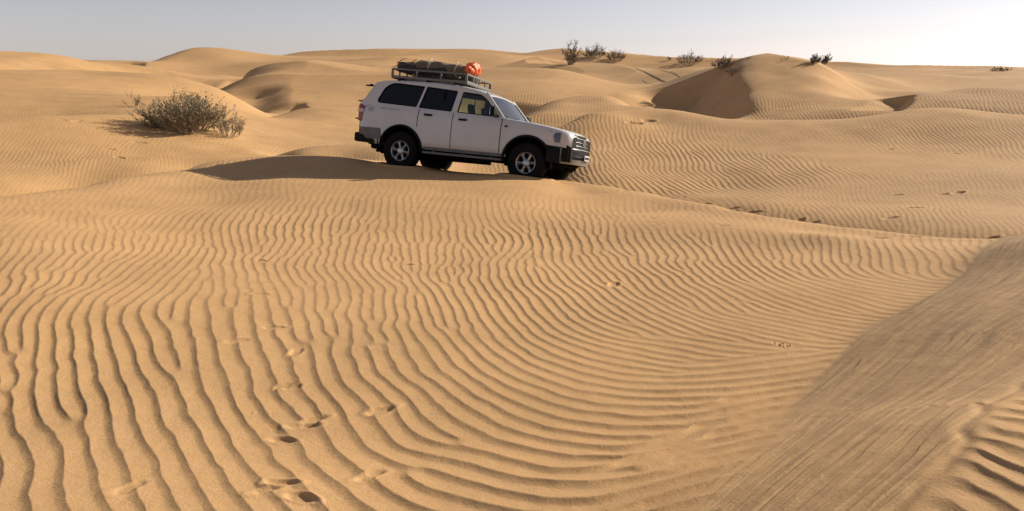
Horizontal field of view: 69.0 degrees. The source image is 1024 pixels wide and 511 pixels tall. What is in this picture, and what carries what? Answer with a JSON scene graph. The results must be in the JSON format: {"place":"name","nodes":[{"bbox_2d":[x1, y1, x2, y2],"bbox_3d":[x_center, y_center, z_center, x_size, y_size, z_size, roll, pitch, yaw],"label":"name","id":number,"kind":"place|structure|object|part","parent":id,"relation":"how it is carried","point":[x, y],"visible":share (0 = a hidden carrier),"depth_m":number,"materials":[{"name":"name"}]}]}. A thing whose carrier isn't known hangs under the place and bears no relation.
{"place":"outdoors","nodes":[
{"label":"outdoors","id":0,"kind":"place"},
{"bbox_2d":[0,47,1023,510],"bbox_3d":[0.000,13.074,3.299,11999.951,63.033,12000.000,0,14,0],"label":"desert sand","id":1,"kind":"structure","parent":0,"point":[766,281],"depth_m":6.04,"materials":[{"name":"beige sand"}]},
{"bbox_2d":[122,91,140,106],"bbox_3d":[-15.204,-6.266,29.918,0.827,0.676,0.611,5,15,20],"label":"desert shrub","id":2,"kind":"object","parent":1,"relation":"on","point":[136,103],"visible":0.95,"depth_m":29.92,"materials":[{"name":"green plant"}]},
{"bbox_2d":[124,86,235,132],"bbox_3d":[-11.033,-4.912,24.865,3.279,1.586,2.779,0,14,0],"label":"desert shrub","id":3,"kind":"object","parent":1,"relation":"on","point":[190,116],"visible":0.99,"depth_m":24.52,"materials":[{"name":"green plant"}]},
{"bbox_2d":[210,105,246,137],"bbox_3d":[-9.809,-4.625,25.405,1.424,1.207,1.756,0,14,0],"label":"desert shrub","id":4,"kind":"object","parent":1,"relation":"on","point":[236,129],"visible":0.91,"depth_m":25.46,"materials":[{"name":"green plant"}]},
{"bbox_2d":[354,68,589,179],"bbox_3d":[-0.815,-2.785,16.207,5.190,2.171,2.270,8,7,20],"label":"offroad car","id":5,"kind":"object","parent":1,"relation":"on","point":[406,120],"visible":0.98,"depth_m":15.54,"materials":[{"name":"white paint"}]},
{"bbox_3d":[-2.359,-3.426,15.865,1.053,0.490,0.150,8,7,20],"label":"quarter window","id":6,"kind":"part","parent":5,"relation":"part of","materials":[{"name":"black glass"}]},
{"bbox_2d":[393,58,429,66],"bbox_3d":[-2.031,-4.182,16.517,0.960,0.302,0.990,8,7,20],"label":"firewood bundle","id":7,"kind":"object","parent":5,"relation":"on","point":[412,62],"visible":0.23,"depth_m":16.21,"materials":[{"name":"brown wood"}]},
{"bbox_2d":[397,62,446,76],"bbox_3d":[-1.936,-4.051,16.196,1.221,0.280,0.308,8,7,20],"label":"dark tarpaulin roll","id":8,"kind":"object","parent":5,"relation":"on","point":[411,66],"visible":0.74,"depth_m":16.13,"materials":[{"name":"black fabric"}]},
{"bbox_2d":[416,59,468,78],"bbox_3d":[-1.488,-4.046,16.102,1.241,0.385,0.457,8,7,20],"label":"canvas roll","id":9,"kind":"object","parent":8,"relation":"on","point":[456,68],"visible":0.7,"depth_m":15.97,"materials":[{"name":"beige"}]},
{"bbox_3d":[-1.611,-3.282,15.619,3.500,0.666,0.212,8,7,20],"label":"window frame","id":10,"kind":"part","parent":5,"relation":"part of","materials":[{"name":"white paint"}]},
{"bbox_3d":[-1.617,-2.644,15.514,0.780,0.736,0.091,8,7,20],"label":"rear door","id":11,"kind":"part","parent":5,"relation":"part of","materials":[{"name":"white paint"}]},
{"bbox_3d":[-1.534,-3.269,15.568,0.818,0.493,0.150,8,7,20],"label":"rear door window","id":12,"kind":"part","parent":5,"relation":"part of","materials":[{"name":"black glass"}]},
{"bbox_2d":[414,74,478,83],"bbox_3d":[-1.479,-4.006,16.665,1.550,0.359,0.422,8,7,20],"label":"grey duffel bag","id":13,"kind":"object","parent":5,"relation":"on","point":[456,78],"visible":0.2,"depth_m":16.48,"materials":[{"name":"grey fabric"}]},
{"bbox_2d":[464,62,480,77],"bbox_3d":[-0.833,-3.952,15.888,0.322,0.325,0.533,8,7,20],"label":"orange bag","id":14,"kind":"object","parent":5,"relation":"on","point":[473,68],"visible":0.91,"depth_m":15.73,"materials":[{"name":"fabric"}]},
{"bbox_3d":[-0.739,-2.502,15.195,1.073,0.706,0.096,8,7,20],"label":"front door","id":15,"kind":"part","parent":5,"relation":"part of","materials":[{"name":"white paint"}]},
{"bbox_3d":[-0.652,-3.091,15.250,0.945,0.477,0.143,8,7,20],"label":"front door window","id":16,"kind":"part","parent":5,"relation":"part of","materials":[{"name":"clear glass"}]},
{"bbox_3d":[-1.073,-3.373,17.114,3.492,0.823,0.111,5,15,21],"label":"window frame","id":17,"kind":"part","parent":5,"relation":"part of","materials":[{"name":"white paint"}]},
{"bbox_2d":[561,40,581,64],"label":"desert shrub","id":18,"kind":"object","parent":1,"relation":"on","point":[572,59],"visible":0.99,"depth_m":88.33,"materials":[{"name":"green plant"}]},
{"bbox_2d":[581,42,606,58],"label":"desert shrub","id":19,"kind":"object","parent":1,"relation":"on","point":[590,54],"visible":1,"depth_m":136.37,"materials":[{"name":"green plant"}]},
{"bbox_2d":[606,49,625,60],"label":"desert shrub","id":20,"kind":"object","parent":1,"relation":"on","point":[615,55],"visible":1,"depth_m":135.71,"materials":[{"name":"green plant"}]},
{"bbox_2d":[676,52,703,64],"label":"desert shrub","id":21,"kind":"object","parent":1,"relation":"on","point":[691,57],"visible":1,"depth_m":114.65,"materials":[{"name":"green plant"}]},
{"bbox_2d":[710,56,734,68],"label":"desert shrub","id":22,"kind":"object","parent":1,"relation":"on","point":[723,62],"visible":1,"depth_m":51.13,"materials":[{"name":"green plant"}]},
{"bbox_2d":[725,66,739,75],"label":"desert shrub","id":23,"kind":"object","parent":1,"relation":"on","point":[731,70],"visible":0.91,"depth_m":46.88,"materials":[{"name":"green plant"}]},
{"bbox_2d":[809,54,822,63],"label":"desert shrub","id":24,"kind":"object","parent":1,"relation":"on","point":[813,59],"visible":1,"depth_m":45.82,"materials":[{"name":"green plant"}]},
{"bbox_2d":[821,54,832,63],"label":"desert shrub","id":25,"kind":"object","parent":1,"relation":"on","point":[826,59],"visible":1,"depth_m":113.06,"materials":[{"name":"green plant"}]},
{"bbox_2d":[991,66,1006,70],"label":"desert shrub","id":26,"kind":"object","parent":1,"relation":"on","point":[997,69],"visible":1,"depth_m":100.47,"materials":[{"name":"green plant"}]},
{"bbox_2d":[0,0,1023,66],"label":"sky","id":27,"kind":"structure","parent":0,"point":[884,32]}
]}

